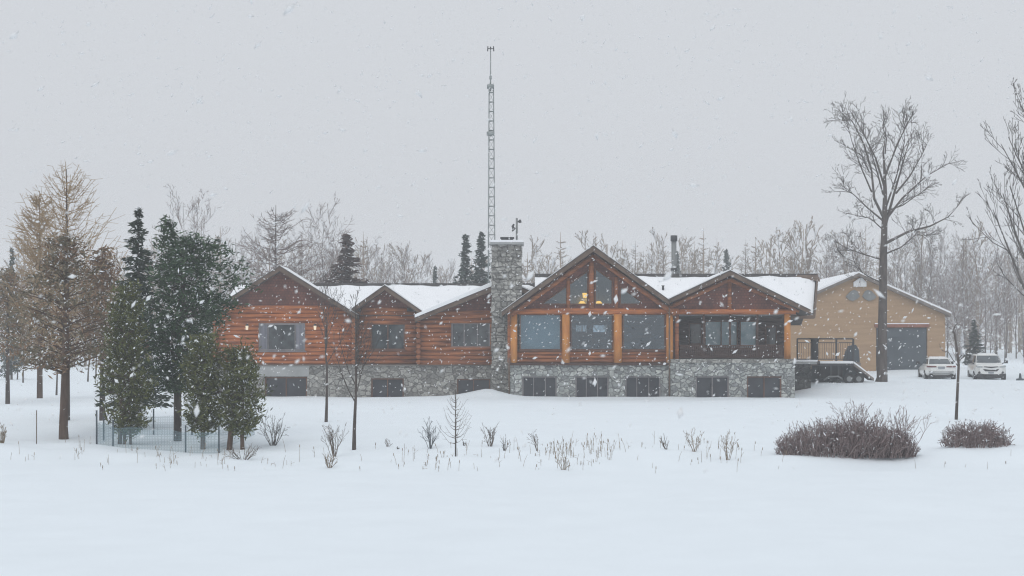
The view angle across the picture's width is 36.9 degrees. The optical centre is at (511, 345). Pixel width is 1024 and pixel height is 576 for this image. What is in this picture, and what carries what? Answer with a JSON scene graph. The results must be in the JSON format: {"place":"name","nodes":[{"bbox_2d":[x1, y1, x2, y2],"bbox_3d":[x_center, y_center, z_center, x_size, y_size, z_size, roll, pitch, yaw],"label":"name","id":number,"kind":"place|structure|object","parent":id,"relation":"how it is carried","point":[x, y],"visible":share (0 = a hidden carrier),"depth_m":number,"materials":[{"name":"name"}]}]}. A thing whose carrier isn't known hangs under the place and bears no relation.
{"place":"outdoors","nodes":[
{"label":"outdoors","id":0,"kind":"place"},
{"bbox_2d":[0,347,1023,575],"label":"snow ground","id":1,"kind":"structure","parent":0,"point":[618,511],"depth_m":34.20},
{"bbox_2d":[0,248,29,379],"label":"spruce tree","id":2,"kind":"object","parent":1,"relation":"on","point":[13,368],"visible":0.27,"depth_m":119.81,"materials":[{"name":"green plant"}]},
{"bbox_2d":[0,267,42,403],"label":"tree","id":3,"kind":"object","parent":1,"relation":"on","point":[4,296],"visible":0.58,"depth_m":69.91,"materials":[{"name":"brown plant"}]},
{"bbox_2d":[0,191,83,397],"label":"larch tree","id":4,"kind":"object","parent":1,"relation":"on","point":[39,376],"visible":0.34,"depth_m":75.88,"materials":[{"name":"brown plant"}]},
{"bbox_2d":[0,162,145,419],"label":"larch tree","id":5,"kind":"object","parent":1,"relation":"on","point":[60,208],"visible":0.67,"depth_m":55.85,"materials":[{"name":"brown plant"}]},
{"bbox_2d":[0,231,148,439],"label":"pine tree","id":6,"kind":"object","parent":1,"relation":"on","point":[65,355],"visible":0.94,"depth_m":48.19,"materials":[{"name":"brown plant"}]},
{"bbox_2d":[70,244,124,420],"bbox_3d":[-15.023,-0.346,55.792,2.928,6.741,3.438,0,0,28],"label":"rusty larch","id":7,"kind":"object","parent":1,"relation":"on","point":[105,265],"visible":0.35,"depth_m":55.84,"materials":[{"name":"brown plant"}]},
{"bbox_2d":[92,276,160,444],"bbox_3d":[-11.608,0.586,46.379,2.164,5.389,2.183,0,0,0],"label":"cedar tree","id":8,"kind":"object","parent":1,"relation":"on","point":[122,350],"visible":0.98,"depth_m":46.10,"materials":[{"name":"green plant"}]},
{"bbox_2d":[95,207,183,427],"bbox_3d":[-12.887,-0.841,53.032,3.081,7.875,2.642,0,0,0],"label":"spruce tree","id":9,"kind":"object","parent":1,"relation":"on","point":[139,262],"visible":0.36,"depth_m":52.89,"materials":[{"name":"green plant"}]},
{"bbox_2d":[96,409,219,452],"bbox_3d":[-10.723,2.644,47.900,4.519,1.465,5.332,0,0,0],"label":"netting fence","id":10,"kind":"object","parent":1,"relation":"on","point":[153,431],"visible":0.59,"depth_m":45.41,"materials":[{"name":"netting"},{"name":"dark metal"}]},
{"bbox_2d":[152,184,212,330],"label":"bare tree","id":11,"kind":"object","parent":1,"relation":"on","point":[179,207],"visible":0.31,"depth_m":122.77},
{"bbox_2d":[140,214,262,440],"bbox_3d":[-9.958,-0.421,48.260,3.526,7.425,4.211,0,0,45],"label":"rounded conifer","id":12,"kind":"object","parent":1,"relation":"on","point":[174,329],"visible":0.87,"depth_m":47.82,"materials":[{"name":"green plant"}]},
{"bbox_2d":[172,324,231,449],"bbox_3d":[-9.241,1.371,46.171,1.797,4.095,2.022,0,0,-29],"label":"cedar tree","id":13,"kind":"object","parent":1,"relation":"on","point":[203,349],"visible":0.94,"depth_m":45.93,"materials":[{"name":"green plant"}]},
{"bbox_2d":[167,189,236,350],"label":"bare tree","id":14,"kind":"object","parent":1,"relation":"on","point":[203,219],"visible":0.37,"depth_m":127.69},
{"bbox_2d":[218,235,255,295],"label":"bare tree","id":15,"kind":"object","parent":1,"relation":"on","point":[242,238],"visible":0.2,"depth_m":134.61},
{"bbox_2d":[219,237,258,296],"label":"bare tree","id":16,"kind":"object","parent":1,"relation":"on","point":[240,250],"visible":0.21,"depth_m":112.30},
{"bbox_2d":[204,336,276,449],"bbox_3d":[-8.200,1.549,46.008,2.408,3.734,1.926,0,0,0],"label":"cedar tree","id":17,"kind":"object","parent":1,"relation":"on","point":[239,417],"visible":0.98,"depth_m":45.75,"materials":[{"name":"green plant"}]},
{"bbox_2d":[225,444,261,459],"bbox_3d":[-7.670,3.053,43.864,0.847,0.548,0.967,0,0,22],"label":"bare bush","id":18,"kind":"object","parent":1,"relation":"on","point":[251,455],"visible":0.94,"depth_m":43.84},
{"bbox_2d":[233,224,263,282],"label":"bare tree","id":19,"kind":"object","parent":1,"relation":"on","point":[253,250],"visible":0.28,"depth_m":139.76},
{"bbox_2d":[256,413,287,445],"bbox_3d":[-7.214,2.516,47.095,1.479,1.231,0.850,0,0,27],"label":"bare bush","id":20,"kind":"object","parent":1,"relation":"on","point":[271,432],"visible":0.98,"depth_m":47.12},
{"bbox_2d":[225,207,329,291],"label":"snowy larch","id":21,"kind":"object","parent":1,"relation":"on","point":[275,251],"visible":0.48,"depth_m":99.79,"materials":[{"name":"grey plant"}]},
{"bbox_2d":[283,229,319,281],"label":"bare tree","id":22,"kind":"object","parent":1,"relation":"on","point":[298,254],"visible":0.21,"depth_m":135.13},
{"bbox_2d":[298,210,330,282],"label":"bare tree","id":23,"kind":"object","parent":1,"relation":"on","point":[316,277],"visible":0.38,"depth_m":129.52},
{"bbox_2d":[300,214,345,282],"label":"bare tree","id":24,"kind":"object","parent":1,"relation":"on","point":[326,231],"visible":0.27,"depth_m":134.56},
{"bbox_2d":[324,454,337,467],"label":"bare bush","id":25,"kind":"object","parent":1,"relation":"on","point":[327,462],"visible":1,"depth_m":41.28,"materials":[{"name":"plant"}]},
{"bbox_2d":[321,423,345,456],"bbox_3d":[-5.043,2.705,43.950,0.816,1.057,0.682,0,0,0],"label":"bare bush","id":26,"kind":"object","parent":1,"relation":"on","point":[330,437],"visible":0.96,"depth_m":43.88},
{"bbox_2d":[315,266,354,421],"bbox_3d":[-6.595,0.060,57.243,1.618,6.150,1.500,0,0,0],"label":"young tree","id":27,"kind":"object","parent":1,"relation":"on","point":[326,362],"visible":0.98,"depth_m":57.21,"materials":[{"name":"brown plant"}]},
{"bbox_2d":[305,191,366,282],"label":"bare tree","id":28,"kind":"object","parent":1,"relation":"on","point":[333,255],"visible":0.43,"depth_m":126.94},
{"bbox_2d":[323,234,368,282],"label":"spruce tree","id":29,"kind":"object","parent":1,"relation":"on","point":[345,262],"visible":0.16,"depth_m":99.86,"materials":[{"name":"green plant"}]},
{"bbox_2d":[326,287,389,449],"bbox_3d":[-4.729,0.796,45.318,1.746,5.140,2.063,0,0,-24],"label":"young tree","id":30,"kind":"object","parent":1,"relation":"on","point":[356,356],"visible":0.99,"depth_m":45.50,"materials":[{"name":"brown plant"}]},
{"bbox_2d":[355,236,388,282],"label":"bare tree","id":31,"kind":"object","parent":1,"relation":"on","point":[371,259],"visible":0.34,"depth_m":144.69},
{"bbox_2d":[357,242,397,282],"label":"bare tree","id":32,"kind":"object","parent":1,"relation":"on","point":[381,266],"visible":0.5,"depth_m":140.10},
{"bbox_2d":[375,246,409,282],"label":"bare tree","id":33,"kind":"object","parent":1,"relation":"on","point":[393,267],"visible":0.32,"depth_m":150.56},
{"bbox_2d":[389,242,415,282],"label":"bare tree","id":34,"kind":"object","parent":1,"relation":"on","point":[405,263],"visible":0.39,"depth_m":154.55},
{"bbox_2d":[393,253,423,282],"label":"bare tree","id":35,"kind":"object","parent":1,"relation":"on","point":[409,271],"visible":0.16,"depth_m":160.27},
{"bbox_2d":[412,251,432,282],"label":"bare tree","id":36,"kind":"object","parent":1,"relation":"on","point":[427,266],"visible":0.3,"depth_m":157.05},
{"bbox_2d":[419,417,440,448],"bbox_3d":[-2.394,2.597,45.551,0.678,1.038,0.742,0,0,-31],"label":"bare bush","id":37,"kind":"object","parent":1,"relation":"on","point":[427,430],"visible":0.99,"depth_m":45.48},
{"bbox_2d":[436,259,458,281],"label":"bare tree","id":38,"kind":"object","parent":1,"relation":"on","point":[451,268],"visible":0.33,"depth_m":162.68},
{"bbox_2d":[436,389,470,455],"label":"sapling","id":39,"kind":"object","parent":1,"relation":"on","point":[455,422],"visible":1,"depth_m":42.77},
{"bbox_2d":[452,234,473,282],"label":"spruce tree","id":40,"kind":"object","parent":1,"relation":"on","point":[464,272],"visible":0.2,"depth_m":111.88,"materials":[{"name":"green plant"}]},
{"bbox_2d":[470,232,490,282],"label":"spruce tree","id":41,"kind":"object","parent":1,"relation":"on","point":[479,270],"visible":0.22,"depth_m":109.91,"materials":[{"name":"green plant"}]},
{"bbox_2d":[481,421,499,446],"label":"bare bush","id":42,"kind":"object","parent":1,"relation":"on","point":[492,438],"visible":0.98,"depth_m":46.26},
{"bbox_2d":[487,46,494,282],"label":"lattice mast","id":43,"kind":"object","parent":1,"relation":"on","point":[490,133],"visible":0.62,"depth_m":93.91,"materials":[{"name":"metal"}]},
{"bbox_2d":[1,432,1005,471],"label":"dry grass","id":44,"kind":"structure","parent":1,"relation":"on","point":[570,445],"depth_m":42.50,"materials":[{"name":"plant"}]},
{"bbox_2d":[0,216,1023,366],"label":"distant forest","id":45,"kind":"object","parent":1,"relation":"on","point":[796,268],"visible":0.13,"depth_m":180.24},
{"bbox_2d":[208,218,819,397],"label":"log house","id":46,"kind":"structure","parent":1,"relation":"on","point":[680,350],"depth_m":82.18,"materials":[{"name":"brown"}]},
{"bbox_2d":[257,323,305,351],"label":"window","id":47,"kind":"structure","parent":46,"relation":"in","point":[274,337],"depth_m":82.56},
{"bbox_2d":[265,377,306,396],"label":"basement window","id":48,"kind":"structure","parent":46,"relation":"in","point":[285,386],"depth_m":82.58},
{"bbox_2d":[369,324,405,350],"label":"window","id":49,"kind":"structure","parent":46,"relation":"in","point":[395,330],"depth_m":83.01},
{"bbox_2d":[371,378,403,396],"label":"basement window","id":50,"kind":"structure","parent":46,"relation":"in","point":[379,384],"depth_m":82.58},
{"bbox_2d":[451,323,489,346],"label":"window","id":51,"kind":"structure","parent":46,"relation":"in","point":[461,338],"depth_m":82.30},
{"bbox_2d":[457,379,489,393],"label":"basement window","id":52,"kind":"structure","parent":46,"relation":"in","point":[470,385],"depth_m":82.58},
{"bbox_2d":[522,376,556,396],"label":"basement window","id":53,"kind":"structure","parent":46,"relation":"in","point":[534,385],"depth_m":80.12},
{"bbox_2d":[519,314,561,350],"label":"window","id":54,"kind":"structure","parent":46,"relation":"in","point":[535,343],"depth_m":80.35,"materials":[{"name":"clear glass"}]},
{"bbox_2d":[542,286,565,304],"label":"gable window","id":55,"kind":"structure","parent":46,"relation":"in","point":[564,287],"depth_m":80.04,"materials":[{"name":"grey glass"}]},
{"bbox_2d":[570,270,588,304],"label":"gable window","id":56,"kind":"structure","parent":46,"relation":"in","point":[587,271],"depth_m":80.04,"materials":[{"name":"glass"}]},
{"bbox_2d":[575,376,608,396],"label":"basement window","id":57,"kind":"structure","parent":46,"relation":"in","point":[583,387],"depth_m":80.12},
{"bbox_2d":[570,314,613,350],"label":"window","id":58,"kind":"structure","parent":46,"relation":"in","point":[570,314],"depth_m":80.06,"materials":[{"name":"grey glass"}]},
{"bbox_2d":[594,268,612,304],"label":"gable window","id":59,"kind":"structure","parent":46,"relation":"in","point":[595,269],"depth_m":80.04,"materials":[{"name":"grey glass"}]},
{"bbox_2d":[619,286,640,304],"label":"gable window","id":60,"kind":"structure","parent":46,"relation":"in","point":[620,287],"depth_m":80.04,"materials":[{"name":"grey glass"}]},
{"bbox_2d":[625,376,659,396],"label":"basement window","id":61,"kind":"structure","parent":46,"relation":"in","point":[647,384],"depth_m":80.12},
{"bbox_2d":[622,314,665,350],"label":"window","id":62,"kind":"structure","parent":46,"relation":"in","point":[623,349],"depth_m":80.06,"materials":[{"name":"grey glass"}]},
{"bbox_2d":[689,323,702,344],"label":"window","id":63,"kind":"structure","parent":46,"relation":"in","point":[695,329],"depth_m":83.39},
{"bbox_2d":[696,376,728,396],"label":"basement window","id":64,"kind":"structure","parent":46,"relation":"in","point":[720,388],"depth_m":79.96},
{"bbox_2d":[705,321,737,349],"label":"window","id":65,"kind":"structure","parent":46,"relation":"in","point":[720,328],"depth_m":83.39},
{"bbox_2d":[740,321,755,349],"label":"window","id":66,"kind":"structure","parent":46,"relation":"in","point":[747,332],"depth_m":83.39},
{"bbox_2d":[747,376,780,397],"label":"basement window","id":67,"kind":"structure","parent":46,"relation":"in","point":[766,384],"depth_m":79.96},
{"bbox_2d":[765,326,776,346],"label":"window","id":68,"kind":"structure","parent":46,"relation":"in","point":[771,334],"depth_m":83.39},
{"bbox_2d":[630,241,642,272],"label":"hazy larch","id":69,"kind":"object","parent":1,"relation":"on","point":[634,252],"visible":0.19,"depth_m":206.40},
{"bbox_2d":[655,241,670,273],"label":"hazy larch","id":70,"kind":"object","parent":1,"relation":"on","point":[661,252],"visible":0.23,"depth_m":167.50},
{"bbox_2d":[670,251,680,273],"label":"spruce tree","id":71,"kind":"object","parent":1,"relation":"on","point":[678,271],"visible":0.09,"depth_m":169.90,"materials":[{"name":"green plant"}]},
{"bbox_2d":[683,428,703,451],"bbox_3d":[5.032,2.630,42.484,0.407,0.736,0.680,0,0,33],"label":"dry weed","id":72,"kind":"object","parent":1,"relation":"on","point":[687,435],"visible":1,"depth_m":42.50,"materials":[{"name":"plant"}]},
{"bbox_2d":[719,249,731,272],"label":"spruce tree","id":73,"kind":"object","parent":1,"relation":"on","point":[727,257],"visible":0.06,"depth_m":164.90,"materials":[{"name":"green plant"}]},
{"bbox_2d":[721,430,738,459],"bbox_3d":[5.807,2.708,41.518,0.444,0.900,0.594,0,0,-28],"label":"dry weed","id":74,"kind":"object","parent":1,"relation":"on","point":[726,447],"visible":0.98,"depth_m":41.51,"materials":[{"name":"plant"}]},
{"bbox_2d":[735,242,753,273],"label":"hazy larch","id":75,"kind":"object","parent":1,"relation":"on","point":[743,258],"visible":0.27,"depth_m":186.21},
{"bbox_2d":[799,231,853,278],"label":"bare tree","id":76,"kind":"object","parent":1,"relation":"on","point":[822,237],"visible":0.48,"depth_m":166.31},
{"bbox_2d":[795,338,860,390],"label":"stone terrace","id":77,"kind":"structure","parent":1,"relation":"on","point":[803,367],"depth_m":87.00,"materials":[{"name":"concrete"}]},
{"bbox_2d":[810,338,819,359],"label":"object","id":78,"kind":"object","parent":77,"relation":"on","point":[814,346],"visible":0.88,"depth_m":86.02,"materials":[{"name":"fabric"}]},
{"bbox_2d":[843,345,859,362],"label":"covered grill","id":79,"kind":"object","parent":77,"relation":"on","point":[856,356],"visible":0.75,"depth_m":87.60,"materials":[{"name":"fabric"}]},
{"bbox_2d":[818,232,847,277],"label":"bare tree","id":80,"kind":"object","parent":1,"relation":"on","point":[828,266],"visible":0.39,"depth_m":162.39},
{"bbox_2d":[811,361,873,382],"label":"flatbed trailer","id":81,"kind":"object","parent":1,"relation":"on","point":[832,369],"visible":0.92,"depth_m":86.10,"materials":[{"name":"metal"}]},
{"bbox_2d":[821,225,875,273],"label":"bare tree","id":82,"kind":"object","parent":1,"relation":"on","point":[852,251],"visible":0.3,"depth_m":170.55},
{"bbox_2d":[771,401,933,458],"bbox_3d":[9.457,2.294,42.892,4.517,1.633,2.553,0,0,0],"label":"bare hedge shrub","id":83,"kind":"object","parent":1,"relation":"on","point":[843,440],"visible":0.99,"depth_m":42.48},
{"bbox_2d":[843,235,874,275],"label":"bare tree","id":84,"kind":"object","parent":1,"relation":"on","point":[861,266],"visible":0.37,"depth_m":166.94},
{"bbox_2d":[791,271,950,370],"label":"tan barn","id":85,"kind":"structure","parent":1,"relation":"on","point":[865,337],"depth_m":105.00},
{"bbox_2d":[876,328,925,370],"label":"barn door","id":86,"kind":"structure","parent":85,"relation":"in","point":[909,351],"depth_m":105.06,"materials":[{"name":"metal"}]},
{"bbox_2d":[824,93,969,381],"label":"bare tree","id":87,"kind":"object","parent":1,"relation":"on","point":[885,213],"visible":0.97,"depth_m":87.84,"materials":[{"name":"grey plant"}]},
{"bbox_2d":[874,231,926,300],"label":"bare tree","id":88,"kind":"object","parent":1,"relation":"on","point":[890,280],"visible":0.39,"depth_m":173.40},
{"bbox_2d":[887,232,936,301],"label":"bare tree","id":89,"kind":"object","parent":1,"relation":"on","point":[906,271],"visible":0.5,"depth_m":165.06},
{"bbox_2d":[899,242,934,303],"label":"hazy larch","id":90,"kind":"object","parent":1,"relation":"on","point":[913,272],"visible":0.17,"depth_m":189.35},
{"bbox_2d":[897,220,943,298],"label":"bare tree","id":91,"kind":"object","parent":1,"relation":"on","point":[920,261],"visible":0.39,"depth_m":175.69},
{"bbox_2d":[914,224,947,305],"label":"bare tree","id":92,"kind":"object","parent":1,"relation":"on","point":[933,274],"visible":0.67,"depth_m":167.45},
{"bbox_2d":[918,254,946,334],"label":"hazy larch","id":93,"kind":"object","parent":1,"relation":"on","point":[933,282],"visible":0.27,"depth_m":175.11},
{"bbox_2d":[916,356,955,378],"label":"parked sedan","id":94,"kind":"object","parent":1,"relation":"on","point":[941,367],"visible":0.95,"depth_m":94.85,"materials":[{"name":"white paint"}]},
{"bbox_2d":[920,224,953,323],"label":"bare tree","id":95,"kind":"object","parent":1,"relation":"on","point":[944,235],"visible":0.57,"depth_m":172.54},
{"bbox_2d":[927,236,961,357],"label":"bare tree","id":96,"kind":"object","parent":1,"relation":"on","point":[944,257],"visible":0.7,"depth_m":162.74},
{"bbox_2d":[922,230,979,348],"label":"bare tree","id":97,"kind":"object","parent":1,"relation":"on","point":[957,244],"visible":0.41,"depth_m":173.10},
{"bbox_2d":[930,257,972,352],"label":"bare tree","id":98,"kind":"object","parent":1,"relation":"on","point":[946,298],"visible":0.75,"depth_m":151.74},
{"bbox_2d":[935,272,975,360],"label":"bare tree","id":99,"kind":"object","parent":1,"relation":"on","point":[952,303],"visible":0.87,"depth_m":149.53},
{"bbox_2d":[939,316,972,419],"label":"young tree","id":100,"kind":"object","parent":1,"relation":"on","point":[957,384],"visible":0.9,"depth_m":56.47,"materials":[{"name":"brown plant"}]},
{"bbox_2d":[938,231,989,354],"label":"bare tree","id":101,"kind":"object","parent":1,"relation":"on","point":[964,333],"visible":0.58,"depth_m":164.83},
{"bbox_2d":[944,240,987,342],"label":"hazy larch","id":102,"kind":"object","parent":1,"relation":"on","point":[956,294],"visible":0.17,"depth_m":183.31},
{"bbox_2d":[946,270,993,348],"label":"bare tree","id":103,"kind":"object","parent":1,"relation":"on","point":[963,301],"visible":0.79,"depth_m":152.19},
{"bbox_2d":[959,320,985,364],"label":"spruce tree","id":104,"kind":"object","parent":1,"relation":"on","point":[973,345],"visible":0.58,"depth_m":111.89,"materials":[{"name":"green plant"}]},
{"bbox_2d":[935,232,1010,340],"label":"bare tree","id":105,"kind":"object","parent":1,"relation":"on","point":[986,245],"visible":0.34,"depth_m":170.16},
{"bbox_2d":[937,419,1014,447],"bbox_3d":[13.360,2.498,44.163,2.123,0.846,1.975,0,0,0],"label":"bare hedge shrub","id":106,"kind":"object","parent":1,"relation":"on","point":[986,435],"visible":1,"depth_m":43.78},
{"bbox_2d":[947,242,1022,352],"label":"bare tree","id":107,"kind":"object","parent":1,"relation":"on","point":[983,293],"visible":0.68,"depth_m":160.23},
{"bbox_2d":[967,353,1007,379],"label":"parked suv","id":108,"kind":"object","parent":1,"relation":"on","point":[986,364],"visible":0.97,"depth_m":95.96,"materials":[{"name":"white paint"}]},
{"bbox_2d":[974,279,1005,352],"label":"bare tree","id":109,"kind":"object","parent":1,"relation":"on","point":[990,320],"visible":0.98,"depth_m":149.52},
{"bbox_2d":[963,78,1023,295],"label":"bare tree","id":110,"kind":"object","parent":1,"relation":"on","point":[1013,224],"visible":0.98,"depth_m":87.55,"materials":[{"name":"grey plant"}]},
{"bbox_2d":[969,242,1023,352],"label":"bare tree","id":111,"kind":"object","parent":1,"relation":"on","point":[1003,254],"visible":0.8,"depth_m":157.34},
{"bbox_2d":[981,242,1022,357],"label":"bare tree","id":112,"kind":"object","parent":1,"relation":"on","point":[1009,284],"visible":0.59,"depth_m":162.61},
{"bbox_2d":[991,270,1018,359],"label":"bare tree","id":113,"kind":"object","parent":1,"relation":"on","point":[1007,300],"visible":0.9,"depth_m":149.55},
{"bbox_2d":[995,249,1023,358],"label":"bare tree","id":114,"kind":"object","parent":1,"relation":"on","point":[1016,299],"visible":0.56,"depth_m":160.10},
{"bbox_2d":[1006,241,1023,355],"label":"bare tree","id":115,"kind":"object","parent":1,"relation":"on","point":[1019,289],"visible":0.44,"depth_m":165.18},
{"bbox_2d":[1007,282,1023,356],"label":"bare tree","id":116,"kind":"object","parent":1,"relation":"on","point":[1021,322],"visible":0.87,"depth_m":149.57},
{"bbox_2d":[0,0,1023,472],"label":"falling snow","id":117,"kind":"structure","parent":0,"point":[418,92],"depth_m":22.18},
{"bbox_2d":[0,0,1023,347],"label":"sky","id":118,"kind":"structure","parent":0,"point":[750,118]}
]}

